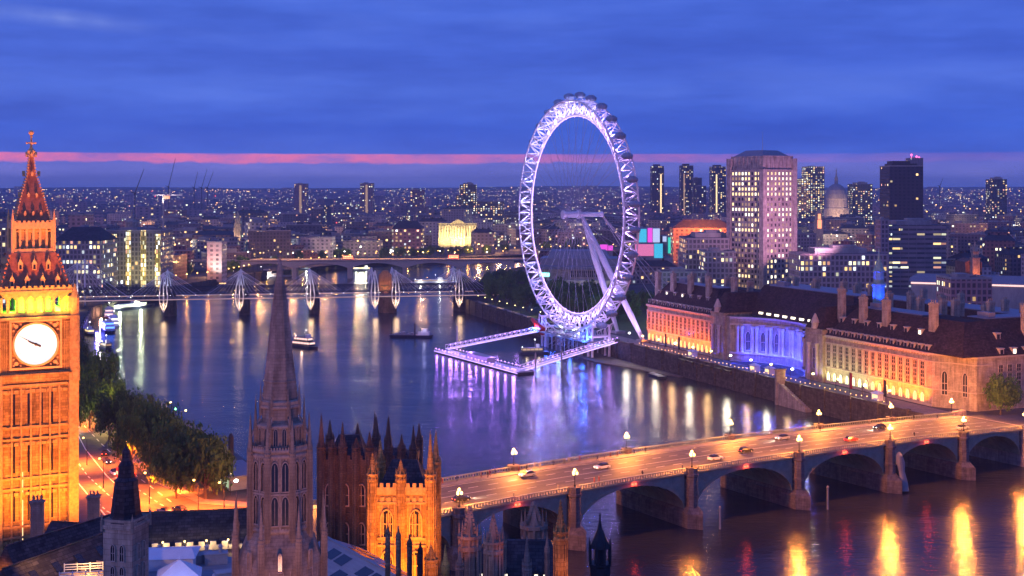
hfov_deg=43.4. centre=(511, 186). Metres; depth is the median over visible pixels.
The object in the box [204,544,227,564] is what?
roof vent
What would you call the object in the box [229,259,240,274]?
broadleaf tree
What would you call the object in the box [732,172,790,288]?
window
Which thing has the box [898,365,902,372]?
window
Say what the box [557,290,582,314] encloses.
broadleaf tree
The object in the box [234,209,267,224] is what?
city block
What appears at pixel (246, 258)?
broadleaf tree
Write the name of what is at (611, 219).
city block
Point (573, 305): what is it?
broadleaf tree
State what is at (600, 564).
ventilation lantern
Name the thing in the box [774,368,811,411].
river stairs
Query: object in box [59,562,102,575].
lit rooftop terrace
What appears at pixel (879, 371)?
window
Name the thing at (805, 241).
city block
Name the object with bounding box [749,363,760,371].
kiosk
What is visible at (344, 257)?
bus
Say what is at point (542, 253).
city block
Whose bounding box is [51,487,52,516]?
slit window
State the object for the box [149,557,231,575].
flat roofed block
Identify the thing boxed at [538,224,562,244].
city block
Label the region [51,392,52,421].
slit window
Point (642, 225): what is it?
city block
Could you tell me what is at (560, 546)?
stone turret
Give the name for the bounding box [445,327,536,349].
gangway bridge
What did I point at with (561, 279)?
broadleaf tree
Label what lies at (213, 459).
broadleaf tree
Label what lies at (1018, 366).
window
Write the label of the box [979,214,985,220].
city block
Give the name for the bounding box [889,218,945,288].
office block
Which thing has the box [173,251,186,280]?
city block
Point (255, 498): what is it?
window
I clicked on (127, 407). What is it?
broadleaf tree
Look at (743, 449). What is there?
car
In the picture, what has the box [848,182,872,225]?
office block
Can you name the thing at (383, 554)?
window
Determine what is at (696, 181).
tower block
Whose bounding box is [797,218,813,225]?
city block
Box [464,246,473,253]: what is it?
broadleaf tree
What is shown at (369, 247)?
city block
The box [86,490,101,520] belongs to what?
chimney stack
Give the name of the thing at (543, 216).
city block
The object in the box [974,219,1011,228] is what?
city block
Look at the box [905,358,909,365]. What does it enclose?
window
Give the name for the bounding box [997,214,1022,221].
city block
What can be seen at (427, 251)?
broadleaf tree
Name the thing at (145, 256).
office block
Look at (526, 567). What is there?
stone turret
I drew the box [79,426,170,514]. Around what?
embankment road markings
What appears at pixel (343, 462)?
gothic tower
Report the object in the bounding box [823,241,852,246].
city block
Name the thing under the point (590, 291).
broadleaf tree
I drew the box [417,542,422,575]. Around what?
stone turret
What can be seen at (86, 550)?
slate hall
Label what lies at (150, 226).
city block
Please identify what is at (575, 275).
concert hall
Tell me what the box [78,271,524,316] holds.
railway bridge
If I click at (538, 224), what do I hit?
city block
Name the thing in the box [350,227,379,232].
city block
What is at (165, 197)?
tower crane
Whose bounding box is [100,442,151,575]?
black spired turret
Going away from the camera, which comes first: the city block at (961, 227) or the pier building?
the pier building
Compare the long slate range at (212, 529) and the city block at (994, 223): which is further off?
the city block at (994, 223)
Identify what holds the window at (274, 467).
in the gothic spire tower at (280, 539)
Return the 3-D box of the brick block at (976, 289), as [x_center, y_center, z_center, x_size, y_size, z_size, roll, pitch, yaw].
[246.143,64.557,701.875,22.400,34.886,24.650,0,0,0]
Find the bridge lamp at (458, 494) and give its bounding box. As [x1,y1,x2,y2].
[456,488,462,506]
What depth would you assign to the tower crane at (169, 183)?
2999.29 m
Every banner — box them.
[678,336,679,352]
[850,373,851,388]
[883,379,885,400]
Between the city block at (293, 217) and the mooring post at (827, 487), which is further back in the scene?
the city block at (293, 217)
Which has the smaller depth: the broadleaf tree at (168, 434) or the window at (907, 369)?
the broadleaf tree at (168, 434)
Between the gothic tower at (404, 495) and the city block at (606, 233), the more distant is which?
the city block at (606, 233)
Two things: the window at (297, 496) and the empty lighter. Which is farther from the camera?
the empty lighter
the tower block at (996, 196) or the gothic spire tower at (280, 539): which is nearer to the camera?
the gothic spire tower at (280, 539)
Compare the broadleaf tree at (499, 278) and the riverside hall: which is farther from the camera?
the broadleaf tree at (499, 278)
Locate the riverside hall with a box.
[646,248,1023,411]
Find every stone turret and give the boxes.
[385,523,390,575]
[396,525,400,575]
[407,533,411,575]
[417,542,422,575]
[424,545,437,575]
[441,544,449,575]
[455,550,463,575]
[458,506,481,575]
[483,513,503,575]
[500,525,506,575]
[520,501,547,538]
[522,535,531,575]
[544,532,549,575]
[553,499,567,575]
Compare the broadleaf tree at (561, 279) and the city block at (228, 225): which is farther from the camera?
the city block at (228, 225)
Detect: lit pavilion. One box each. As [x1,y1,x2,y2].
[599,244,607,252]
[608,245,612,255]
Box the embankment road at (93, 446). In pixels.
[79,416,316,521]
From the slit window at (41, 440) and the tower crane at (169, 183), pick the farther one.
the tower crane at (169, 183)
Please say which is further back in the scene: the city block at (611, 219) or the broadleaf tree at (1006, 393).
the city block at (611, 219)
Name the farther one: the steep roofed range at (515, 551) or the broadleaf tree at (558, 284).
the broadleaf tree at (558, 284)
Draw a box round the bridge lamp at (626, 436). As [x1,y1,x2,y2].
[624,433,629,447]
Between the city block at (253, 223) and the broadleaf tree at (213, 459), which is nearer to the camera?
the broadleaf tree at (213, 459)
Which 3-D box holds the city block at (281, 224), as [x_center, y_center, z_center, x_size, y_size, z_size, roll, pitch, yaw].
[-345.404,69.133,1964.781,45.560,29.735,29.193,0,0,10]
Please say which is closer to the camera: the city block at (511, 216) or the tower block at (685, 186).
the city block at (511, 216)
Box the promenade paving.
[596,334,948,415]
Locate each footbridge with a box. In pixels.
[55,262,498,311]
[56,259,473,304]
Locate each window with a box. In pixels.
[13,394,14,424]
[13,443,14,472]
[13,491,14,521]
[28,393,29,423]
[28,441,29,471]
[28,489,29,519]
[41,392,42,422]
[41,440,42,470]
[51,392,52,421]
[51,439,52,469]
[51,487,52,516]
[110,544,115,561]
[110,566,115,575]
[119,545,124,562]
[119,566,124,575]
[136,543,140,560]
[136,564,140,575]
[142,540,145,557]
[142,561,145,575]
[247,551,251,571]
[253,460,258,491]
[253,494,258,524]
[258,427,262,445]
[260,461,263,492]
[260,496,263,526]
[264,428,266,446]
[271,462,278,492]
[271,496,278,526]
[273,429,277,447]
[277,553,282,573]
[281,462,288,492]
[281,496,288,526]
[282,428,286,446]
[293,427,295,445]
[296,460,299,490]
[296,494,299,524]
[297,426,301,444]
[301,458,306,489]
[301,492,306,522]
[308,548,312,568]
[325,484,327,506]
[345,483,349,506]
[345,522,349,543]
[359,483,365,506]
[359,522,365,545]
[380,509,393,537]
[381,551,393,565]
[409,509,422,538]
[412,551,417,575]
[715,328,716,347]
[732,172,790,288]
[745,331,750,350]
[761,332,764,351]
[774,333,777,352]
[812,347,814,368]
[818,214,821,227]
[878,369,881,376]
[884,354,888,361]
[884,362,888,369]
[884,371,888,378]
[891,356,895,363]
[891,364,895,371]
[891,372,895,379]
[898,357,902,364]
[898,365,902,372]
[898,373,902,380]
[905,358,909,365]
[905,367,909,374]
[905,375,909,382]
[913,368,916,375]
[913,376,916,383]
[920,361,924,368]
[920,369,924,377]
[920,378,924,385]
[941,370,947,395]
[962,372,967,397]
[998,365,1002,372]
[1007,364,1011,371]
[1016,363,1020,370]
[1016,372,1020,379]
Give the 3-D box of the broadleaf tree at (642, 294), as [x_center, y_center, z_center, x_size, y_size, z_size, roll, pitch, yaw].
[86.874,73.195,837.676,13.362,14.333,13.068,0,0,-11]
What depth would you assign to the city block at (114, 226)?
1875.05 m
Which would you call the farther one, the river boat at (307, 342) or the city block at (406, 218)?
the city block at (406, 218)
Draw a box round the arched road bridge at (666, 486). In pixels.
[313,409,1023,570]
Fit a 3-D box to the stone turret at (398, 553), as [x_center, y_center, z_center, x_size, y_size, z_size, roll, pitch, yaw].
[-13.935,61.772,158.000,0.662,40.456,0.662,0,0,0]
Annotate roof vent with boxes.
[196,544,212,563]
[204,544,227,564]
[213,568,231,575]
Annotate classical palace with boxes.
[438,219,477,248]
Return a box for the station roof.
[909,273,1023,308]
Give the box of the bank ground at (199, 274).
[55,227,825,506]
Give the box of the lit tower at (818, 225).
[814,209,822,246]
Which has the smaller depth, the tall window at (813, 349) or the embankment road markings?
the embankment road markings
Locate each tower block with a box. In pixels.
[294,183,307,213]
[360,182,373,213]
[650,164,663,212]
[679,164,692,214]
[692,177,701,212]
[709,165,725,212]
[802,166,824,215]
[880,161,922,219]
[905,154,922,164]
[986,177,1006,218]
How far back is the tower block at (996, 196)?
2450.00 m
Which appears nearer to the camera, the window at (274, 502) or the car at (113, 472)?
the window at (274, 502)
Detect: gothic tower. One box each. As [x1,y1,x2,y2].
[316,413,380,550]
[366,430,440,575]
[373,411,422,470]
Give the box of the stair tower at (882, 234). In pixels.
[875,217,888,288]
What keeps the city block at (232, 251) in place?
on the bank ground at (199, 274)
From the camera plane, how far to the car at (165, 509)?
322.75 m
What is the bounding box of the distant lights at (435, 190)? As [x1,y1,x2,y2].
[9,186,1020,277]
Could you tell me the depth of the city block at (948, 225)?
1951.71 m
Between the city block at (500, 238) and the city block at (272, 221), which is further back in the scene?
the city block at (272, 221)
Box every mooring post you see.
[719,506,720,528]
[826,486,828,509]
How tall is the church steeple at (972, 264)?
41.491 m
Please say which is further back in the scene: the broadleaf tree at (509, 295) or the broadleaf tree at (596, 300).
the broadleaf tree at (509, 295)
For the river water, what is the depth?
495.96 m
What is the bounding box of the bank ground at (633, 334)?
[465,258,957,416]
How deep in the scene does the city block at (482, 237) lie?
1570.94 m
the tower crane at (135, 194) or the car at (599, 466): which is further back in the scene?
the tower crane at (135, 194)
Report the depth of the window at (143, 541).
142.06 m
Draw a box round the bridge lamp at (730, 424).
[728,420,732,434]
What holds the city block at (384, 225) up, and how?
on the bank ground at (199, 274)
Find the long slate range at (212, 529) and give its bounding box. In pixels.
[141,508,246,556]
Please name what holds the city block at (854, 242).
on the bank ground at (633, 334)
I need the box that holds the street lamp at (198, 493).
[193,479,198,509]
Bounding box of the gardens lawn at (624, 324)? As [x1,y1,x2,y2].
[484,301,646,329]
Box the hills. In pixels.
[0,186,1015,202]
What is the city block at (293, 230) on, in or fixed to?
on the bank ground at (199, 274)
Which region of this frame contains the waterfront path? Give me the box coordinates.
[475,301,583,331]
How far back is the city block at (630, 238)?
1864.54 m
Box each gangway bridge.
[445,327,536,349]
[520,337,617,370]
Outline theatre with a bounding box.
[630,228,672,262]
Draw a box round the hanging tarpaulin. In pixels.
[896,452,908,491]
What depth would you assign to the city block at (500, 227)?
1937.68 m
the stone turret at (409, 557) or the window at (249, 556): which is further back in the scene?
the stone turret at (409, 557)
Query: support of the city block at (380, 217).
on the bank ground at (199, 274)
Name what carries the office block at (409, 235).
on the bank ground at (199, 274)
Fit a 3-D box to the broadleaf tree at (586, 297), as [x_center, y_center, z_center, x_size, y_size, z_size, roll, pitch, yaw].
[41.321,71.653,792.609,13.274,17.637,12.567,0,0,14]
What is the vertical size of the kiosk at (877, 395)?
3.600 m
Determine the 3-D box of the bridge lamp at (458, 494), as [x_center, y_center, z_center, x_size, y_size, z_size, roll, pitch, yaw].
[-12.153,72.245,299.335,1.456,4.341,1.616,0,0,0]
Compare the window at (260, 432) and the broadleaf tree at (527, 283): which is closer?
the window at (260, 432)
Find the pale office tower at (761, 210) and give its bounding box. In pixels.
[726,134,796,288]
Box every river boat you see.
[85,326,94,335]
[98,335,112,349]
[100,317,115,333]
[103,302,114,318]
[109,315,119,327]
[290,267,317,269]
[292,334,317,348]
[353,265,375,270]
[411,277,457,282]
[519,344,548,354]
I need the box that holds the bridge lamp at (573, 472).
[572,469,577,486]
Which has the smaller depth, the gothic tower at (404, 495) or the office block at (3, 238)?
the gothic tower at (404, 495)
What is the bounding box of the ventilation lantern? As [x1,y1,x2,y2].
[589,514,610,575]
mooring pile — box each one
[228,433,233,457]
[456,326,457,348]
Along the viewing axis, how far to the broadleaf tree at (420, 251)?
1489.65 m
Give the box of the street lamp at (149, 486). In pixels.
[144,472,149,503]
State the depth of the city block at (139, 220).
2433.02 m
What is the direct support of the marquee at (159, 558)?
on the flat roofed block at (207, 570)
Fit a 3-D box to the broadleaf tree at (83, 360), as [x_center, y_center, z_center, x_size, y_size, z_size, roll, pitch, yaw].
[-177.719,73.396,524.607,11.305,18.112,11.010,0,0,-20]
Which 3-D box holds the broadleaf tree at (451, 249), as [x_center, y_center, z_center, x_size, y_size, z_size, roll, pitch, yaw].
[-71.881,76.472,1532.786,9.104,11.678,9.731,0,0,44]
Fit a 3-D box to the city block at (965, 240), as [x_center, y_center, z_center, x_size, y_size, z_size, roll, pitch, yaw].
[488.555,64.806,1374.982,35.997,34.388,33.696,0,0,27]
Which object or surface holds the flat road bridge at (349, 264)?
on the river water
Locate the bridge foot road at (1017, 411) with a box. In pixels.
[942,408,1023,415]
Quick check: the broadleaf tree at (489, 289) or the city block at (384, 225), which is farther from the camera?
the city block at (384, 225)
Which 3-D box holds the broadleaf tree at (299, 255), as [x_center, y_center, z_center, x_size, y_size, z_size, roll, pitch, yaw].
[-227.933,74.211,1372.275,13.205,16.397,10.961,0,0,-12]
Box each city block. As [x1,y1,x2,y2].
[0,212,11,223]
[48,208,64,226]
[56,223,67,236]
[94,223,119,228]
[107,211,136,223]
[108,221,139,227]
[135,217,159,226]
[141,220,150,226]
[143,225,161,227]
[151,218,183,226]
[161,220,185,229]
[164,209,186,217]
[164,214,185,217]
[173,226,202,244]
[173,245,193,272]
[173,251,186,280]
[174,234,192,247]
[179,219,203,227]
[186,216,209,224]
[187,246,195,263]
[191,235,215,247]
[192,224,217,228]
[192,229,244,240]
[196,237,245,265]
[201,245,251,268]
[202,216,222,226]
[217,223,233,229]
[219,219,233,222]
[220,216,233,219]
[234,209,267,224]
[244,217,269,241]
[248,227,290,265]
[268,219,279,223]
[270,222,296,227]
[280,212,307,221]
[284,228,305,233]
[286,221,336,235]
[291,232,314,236]
[291,245,317,258]
[310,206,330,228]
[331,231,367,249]
[335,225,342,232]
[340,213,358,225]
[343,219,368,229]
[343,236,382,256]
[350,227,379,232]
[354,216,374,220]
[369,220,391,227]
[371,215,387,220]
[372,222,392,229]
[401,215,413,220]
[413,211,429,220]
[418,217,446,244]
[424,232,431,246]
[442,205,472,222]
[471,227,494,253]
[473,215,483,218]
[473,219,492,228]
[492,223,511,234]
[493,231,510,246]
[504,211,521,224]
[507,224,540,244]
[533,219,553,227]
[536,247,568,261]
[538,214,558,219]
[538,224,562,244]
[544,217,568,224]
[552,220,568,229]
[557,228,587,246]
[568,218,581,222]
[569,221,595,228]
[573,226,598,237]
[585,217,602,222]
[592,220,612,229]
[596,227,628,246]
[605,217,618,221]
[606,221,633,229]
[611,216,622,220]
[617,258,675,283]
[626,216,647,226]
[629,233,635,240]
[632,224,645,227]
[648,216,667,228]
[660,218,682,230]
[660,227,669,235]
[692,212,717,218]
[720,213,725,220]
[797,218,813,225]
[797,224,813,232]
[797,230,816,250]
[803,224,828,230]
[822,216,841,225]
[823,229,855,244]
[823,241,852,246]
[826,218,847,230]
[831,239,855,244]
[839,224,868,235]
[840,214,864,224]
[840,219,860,225]
[856,232,874,246]
[858,245,874,251]
[866,225,874,231]
[925,217,938,221]
[929,213,945,218]
[931,222,957,258]
[936,217,945,221]
[940,223,950,232]
[946,213,977,223]
[946,258,955,263]
[946,258,999,275]
[947,250,988,264]
[950,231,987,252]
[951,221,987,232]
[970,238,1023,254]
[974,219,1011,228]
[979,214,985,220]
[982,232,1014,271]
[985,228,1020,241]
[990,226,1023,236]
[994,247,1023,275]
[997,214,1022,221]
[1015,217,1023,226]
[1021,253,1023,275]
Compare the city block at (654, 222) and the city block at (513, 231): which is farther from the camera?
the city block at (654, 222)
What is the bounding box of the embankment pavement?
[109,438,246,506]
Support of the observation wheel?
on the bank ground at (633, 334)
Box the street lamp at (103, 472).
[98,458,103,487]
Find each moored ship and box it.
[219,282,238,285]
[263,269,291,277]
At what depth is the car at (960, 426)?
401.82 m
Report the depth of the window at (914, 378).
477.20 m
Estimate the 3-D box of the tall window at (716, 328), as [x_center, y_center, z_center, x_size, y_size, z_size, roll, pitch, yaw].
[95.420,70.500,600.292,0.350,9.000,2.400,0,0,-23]
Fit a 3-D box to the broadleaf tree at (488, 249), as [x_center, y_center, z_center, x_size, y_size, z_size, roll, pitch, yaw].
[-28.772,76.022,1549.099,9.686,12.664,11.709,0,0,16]
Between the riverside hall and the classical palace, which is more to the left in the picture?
the classical palace
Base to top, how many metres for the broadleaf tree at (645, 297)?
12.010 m
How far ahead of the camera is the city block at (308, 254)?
1375.98 m
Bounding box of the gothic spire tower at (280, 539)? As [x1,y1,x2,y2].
[232,259,327,575]
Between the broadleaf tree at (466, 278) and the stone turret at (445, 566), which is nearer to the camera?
the stone turret at (445, 566)
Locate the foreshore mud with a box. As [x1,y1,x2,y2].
[575,347,682,376]
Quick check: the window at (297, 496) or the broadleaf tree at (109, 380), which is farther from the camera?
the broadleaf tree at (109, 380)
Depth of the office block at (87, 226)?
1162.23 m
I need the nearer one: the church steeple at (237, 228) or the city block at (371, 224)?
the church steeple at (237, 228)
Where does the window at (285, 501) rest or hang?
in the gothic spire tower at (280, 539)
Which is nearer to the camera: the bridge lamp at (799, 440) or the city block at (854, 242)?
the bridge lamp at (799, 440)
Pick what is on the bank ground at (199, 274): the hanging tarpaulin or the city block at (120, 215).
the city block at (120, 215)
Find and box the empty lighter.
[647,372,666,378]
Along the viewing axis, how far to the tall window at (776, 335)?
581.68 m
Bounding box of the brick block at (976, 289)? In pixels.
[936,273,992,304]
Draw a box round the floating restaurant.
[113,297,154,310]
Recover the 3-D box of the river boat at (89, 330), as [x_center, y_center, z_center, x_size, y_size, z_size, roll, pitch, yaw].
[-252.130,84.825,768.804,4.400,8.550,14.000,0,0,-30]
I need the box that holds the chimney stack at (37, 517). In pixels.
[29,495,45,537]
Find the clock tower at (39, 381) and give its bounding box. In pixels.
[0,130,79,555]
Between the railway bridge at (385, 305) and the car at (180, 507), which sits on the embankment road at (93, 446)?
the car at (180, 507)
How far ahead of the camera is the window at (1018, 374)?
465.12 m
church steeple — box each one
[234,212,241,240]
[955,241,981,274]
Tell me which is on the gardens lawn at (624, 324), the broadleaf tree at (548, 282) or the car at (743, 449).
the broadleaf tree at (548, 282)
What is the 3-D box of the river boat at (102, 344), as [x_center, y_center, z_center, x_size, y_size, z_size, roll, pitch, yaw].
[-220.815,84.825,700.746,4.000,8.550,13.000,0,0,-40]
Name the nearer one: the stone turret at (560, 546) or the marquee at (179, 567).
the stone turret at (560, 546)
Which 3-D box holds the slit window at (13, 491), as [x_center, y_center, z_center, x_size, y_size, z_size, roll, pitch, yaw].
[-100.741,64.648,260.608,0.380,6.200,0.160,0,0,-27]
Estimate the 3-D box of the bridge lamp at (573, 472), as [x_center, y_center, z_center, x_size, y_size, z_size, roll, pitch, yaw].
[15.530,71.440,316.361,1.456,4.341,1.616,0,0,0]
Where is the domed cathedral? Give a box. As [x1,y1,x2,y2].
[809,170,864,225]
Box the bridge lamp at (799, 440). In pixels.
[797,436,801,451]
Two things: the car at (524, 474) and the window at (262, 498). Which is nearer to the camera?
the window at (262, 498)
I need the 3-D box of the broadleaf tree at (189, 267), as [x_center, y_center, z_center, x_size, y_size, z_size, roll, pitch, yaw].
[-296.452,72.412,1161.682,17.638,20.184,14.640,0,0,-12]
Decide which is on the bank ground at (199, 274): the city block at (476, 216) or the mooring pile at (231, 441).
the city block at (476, 216)
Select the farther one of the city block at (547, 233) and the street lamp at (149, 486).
the city block at (547, 233)
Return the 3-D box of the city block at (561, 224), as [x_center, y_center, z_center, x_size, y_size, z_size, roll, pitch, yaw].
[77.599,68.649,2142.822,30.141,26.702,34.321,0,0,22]
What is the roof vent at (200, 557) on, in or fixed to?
on the flat roofed block at (207, 570)
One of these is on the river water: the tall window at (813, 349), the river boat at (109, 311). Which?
the river boat at (109, 311)
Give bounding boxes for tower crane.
[131,170,143,218]
[162,195,169,227]
[167,158,175,206]
[200,170,206,208]
[206,173,212,208]
[938,179,942,210]
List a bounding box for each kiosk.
[688,349,697,356]
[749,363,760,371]
[764,366,775,374]
[871,390,882,400]
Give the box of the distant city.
[0,186,1023,226]
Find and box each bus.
[342,255,352,259]
[448,255,458,258]
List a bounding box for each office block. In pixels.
[0,223,6,306]
[55,227,117,298]
[68,212,93,229]
[79,225,99,226]
[106,210,172,292]
[207,239,226,281]
[291,237,300,244]
[300,235,335,258]
[368,229,391,254]
[392,221,423,255]
[411,189,424,207]
[456,194,461,204]
[460,182,476,214]
[476,200,503,224]
[656,267,706,288]
[670,219,725,262]
[679,230,729,268]
[695,185,705,213]
[699,248,735,285]
[789,245,887,292]
[797,178,808,217]
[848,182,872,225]
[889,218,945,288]
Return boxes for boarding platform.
[531,314,612,357]
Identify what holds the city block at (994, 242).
on the bank ground at (633, 334)
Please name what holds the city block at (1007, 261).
on the bank ground at (633, 334)
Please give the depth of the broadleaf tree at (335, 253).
1444.21 m
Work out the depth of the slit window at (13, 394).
260.53 m
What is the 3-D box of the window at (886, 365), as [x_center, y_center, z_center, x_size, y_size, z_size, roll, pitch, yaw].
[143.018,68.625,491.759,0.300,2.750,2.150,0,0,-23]
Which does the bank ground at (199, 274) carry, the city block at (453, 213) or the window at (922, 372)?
the city block at (453, 213)
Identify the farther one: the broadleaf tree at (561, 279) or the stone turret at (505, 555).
the broadleaf tree at (561, 279)
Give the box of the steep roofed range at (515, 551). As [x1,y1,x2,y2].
[479,539,566,575]
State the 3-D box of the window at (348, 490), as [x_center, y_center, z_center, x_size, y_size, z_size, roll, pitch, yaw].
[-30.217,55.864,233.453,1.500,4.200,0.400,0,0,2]
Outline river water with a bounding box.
[81,251,1023,575]
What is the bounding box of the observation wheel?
[518,91,666,342]
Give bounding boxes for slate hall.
[0,514,109,570]
[0,533,102,575]
[45,521,80,532]
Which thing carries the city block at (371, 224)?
on the bank ground at (199, 274)
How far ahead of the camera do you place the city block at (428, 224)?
1806.33 m
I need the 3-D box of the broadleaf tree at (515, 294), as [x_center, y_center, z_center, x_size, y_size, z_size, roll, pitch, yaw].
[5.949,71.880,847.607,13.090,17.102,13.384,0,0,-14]
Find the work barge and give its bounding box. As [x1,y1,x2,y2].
[389,314,432,337]
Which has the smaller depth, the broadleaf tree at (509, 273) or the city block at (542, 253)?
the broadleaf tree at (509, 273)
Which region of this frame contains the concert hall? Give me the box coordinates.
[532,249,627,290]
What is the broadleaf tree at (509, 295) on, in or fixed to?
on the gardens lawn at (624, 324)
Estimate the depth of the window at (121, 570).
140.06 m
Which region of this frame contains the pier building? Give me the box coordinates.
[220,460,246,490]
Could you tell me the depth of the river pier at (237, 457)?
414.93 m
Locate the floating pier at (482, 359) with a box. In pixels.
[434,347,533,374]
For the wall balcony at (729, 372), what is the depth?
561.57 m
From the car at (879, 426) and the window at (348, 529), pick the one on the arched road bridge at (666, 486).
the car at (879, 426)
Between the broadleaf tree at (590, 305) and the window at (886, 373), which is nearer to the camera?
the window at (886, 373)
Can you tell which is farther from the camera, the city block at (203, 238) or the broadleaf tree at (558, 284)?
the city block at (203, 238)
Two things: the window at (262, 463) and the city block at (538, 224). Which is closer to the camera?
the window at (262, 463)
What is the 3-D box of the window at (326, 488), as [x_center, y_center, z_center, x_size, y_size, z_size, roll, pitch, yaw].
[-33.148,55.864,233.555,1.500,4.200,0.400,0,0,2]
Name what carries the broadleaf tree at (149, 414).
on the bank ground at (199, 274)
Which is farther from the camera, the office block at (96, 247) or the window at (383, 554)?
the office block at (96, 247)
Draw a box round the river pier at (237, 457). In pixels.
[175,408,246,462]
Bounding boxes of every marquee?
[149,546,200,571]
[156,558,201,575]
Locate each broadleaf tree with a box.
[79,376,90,410]
[79,378,106,428]
[80,337,90,355]
[80,350,88,369]
[80,360,99,383]
[83,350,101,366]
[86,346,120,381]
[91,375,116,396]
[91,392,123,439]
[102,373,126,404]
[108,407,147,462]
[111,385,144,426]
[117,392,151,425]
[129,393,165,425]
[134,427,163,480]
[140,400,182,460]
[146,436,202,498]
[150,410,189,446]
[153,415,202,459]
[171,421,216,491]
[171,426,233,498]
[187,258,192,275]
[197,433,236,493]
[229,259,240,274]
[240,256,251,268]
[294,249,303,258]
[318,250,327,258]
[333,248,340,258]
[338,247,351,256]
[379,246,389,257]
[394,246,406,256]
[407,248,416,256]
[416,248,423,255]
[423,247,432,255]
[426,245,436,255]
[437,246,444,255]
[447,247,454,254]
[454,245,461,255]
[460,274,471,287]
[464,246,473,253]
[473,281,484,293]
[483,270,493,276]
[483,273,504,301]
[483,277,503,302]
[484,245,491,252]
[492,270,506,279]
[499,275,519,304]
[500,243,509,253]
[505,269,513,279]
[507,286,518,305]
[511,270,526,281]
[511,283,529,307]
[515,285,538,310]
[522,278,536,301]
[535,288,553,310]
[539,278,556,285]
[541,240,550,249]
[544,289,561,312]
[547,280,566,290]
[547,284,559,309]
[552,276,566,283]
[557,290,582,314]
[562,281,577,290]
[562,296,585,315]
[565,238,572,247]
[566,286,580,294]
[572,237,581,248]
[572,281,596,292]
[572,289,589,316]
[579,283,595,310]
[587,295,602,312]
[587,299,606,322]
[590,287,602,299]
[605,300,621,321]
[614,290,642,321]
[632,307,641,317]
[637,288,654,309]
[641,294,654,307]
[982,372,1022,414]
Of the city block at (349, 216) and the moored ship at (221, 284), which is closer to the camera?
the moored ship at (221, 284)
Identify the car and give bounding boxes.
[101,450,107,455]
[102,457,111,463]
[110,468,115,475]
[157,507,171,510]
[172,505,186,510]
[452,494,470,502]
[519,470,535,477]
[594,462,610,469]
[707,454,723,460]
[738,447,752,452]
[775,434,789,439]
[844,436,857,441]
[873,423,885,429]
[956,424,968,429]
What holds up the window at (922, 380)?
in the riverside hall
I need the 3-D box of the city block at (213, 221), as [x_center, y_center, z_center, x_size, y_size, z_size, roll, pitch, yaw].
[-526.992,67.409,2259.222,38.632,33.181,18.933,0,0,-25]
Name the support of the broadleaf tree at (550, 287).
on the gardens lawn at (624, 324)
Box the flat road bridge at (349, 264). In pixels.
[188,258,535,278]
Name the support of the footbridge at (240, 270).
on the bank ground at (199, 274)
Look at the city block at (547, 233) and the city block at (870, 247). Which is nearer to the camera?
the city block at (870, 247)
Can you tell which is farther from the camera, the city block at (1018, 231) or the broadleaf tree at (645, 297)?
the city block at (1018, 231)
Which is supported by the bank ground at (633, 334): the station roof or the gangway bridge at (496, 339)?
the station roof
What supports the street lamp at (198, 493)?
on the embankment road at (93, 446)
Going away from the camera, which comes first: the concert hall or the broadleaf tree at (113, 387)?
the broadleaf tree at (113, 387)
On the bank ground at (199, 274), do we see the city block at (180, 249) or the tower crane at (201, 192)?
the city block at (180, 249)
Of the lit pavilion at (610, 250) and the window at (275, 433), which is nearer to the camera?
the window at (275, 433)
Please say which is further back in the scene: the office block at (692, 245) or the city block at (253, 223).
the city block at (253, 223)
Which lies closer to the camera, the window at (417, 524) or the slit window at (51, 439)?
the window at (417, 524)
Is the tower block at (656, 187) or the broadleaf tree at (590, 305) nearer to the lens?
the broadleaf tree at (590, 305)
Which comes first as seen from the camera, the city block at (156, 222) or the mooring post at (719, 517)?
the mooring post at (719, 517)
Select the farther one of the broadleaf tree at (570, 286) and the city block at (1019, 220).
the city block at (1019, 220)
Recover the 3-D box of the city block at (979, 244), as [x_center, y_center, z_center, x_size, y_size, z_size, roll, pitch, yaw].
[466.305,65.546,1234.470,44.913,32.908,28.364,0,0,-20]
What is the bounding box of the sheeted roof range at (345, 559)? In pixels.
[318,536,406,575]
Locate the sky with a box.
[0,0,1023,187]
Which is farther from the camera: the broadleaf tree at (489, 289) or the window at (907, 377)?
the broadleaf tree at (489, 289)
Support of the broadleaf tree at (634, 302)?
on the gardens lawn at (624, 324)
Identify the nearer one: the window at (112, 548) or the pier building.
the window at (112, 548)
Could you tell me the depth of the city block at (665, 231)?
1772.28 m
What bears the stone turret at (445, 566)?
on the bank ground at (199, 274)
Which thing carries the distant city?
on the hills
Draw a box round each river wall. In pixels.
[80,271,266,388]
[464,269,924,423]
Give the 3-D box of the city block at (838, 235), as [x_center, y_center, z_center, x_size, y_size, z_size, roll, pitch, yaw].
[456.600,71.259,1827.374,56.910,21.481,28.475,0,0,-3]
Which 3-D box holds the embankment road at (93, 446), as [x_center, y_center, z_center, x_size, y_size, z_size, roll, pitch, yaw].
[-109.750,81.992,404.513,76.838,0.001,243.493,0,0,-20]

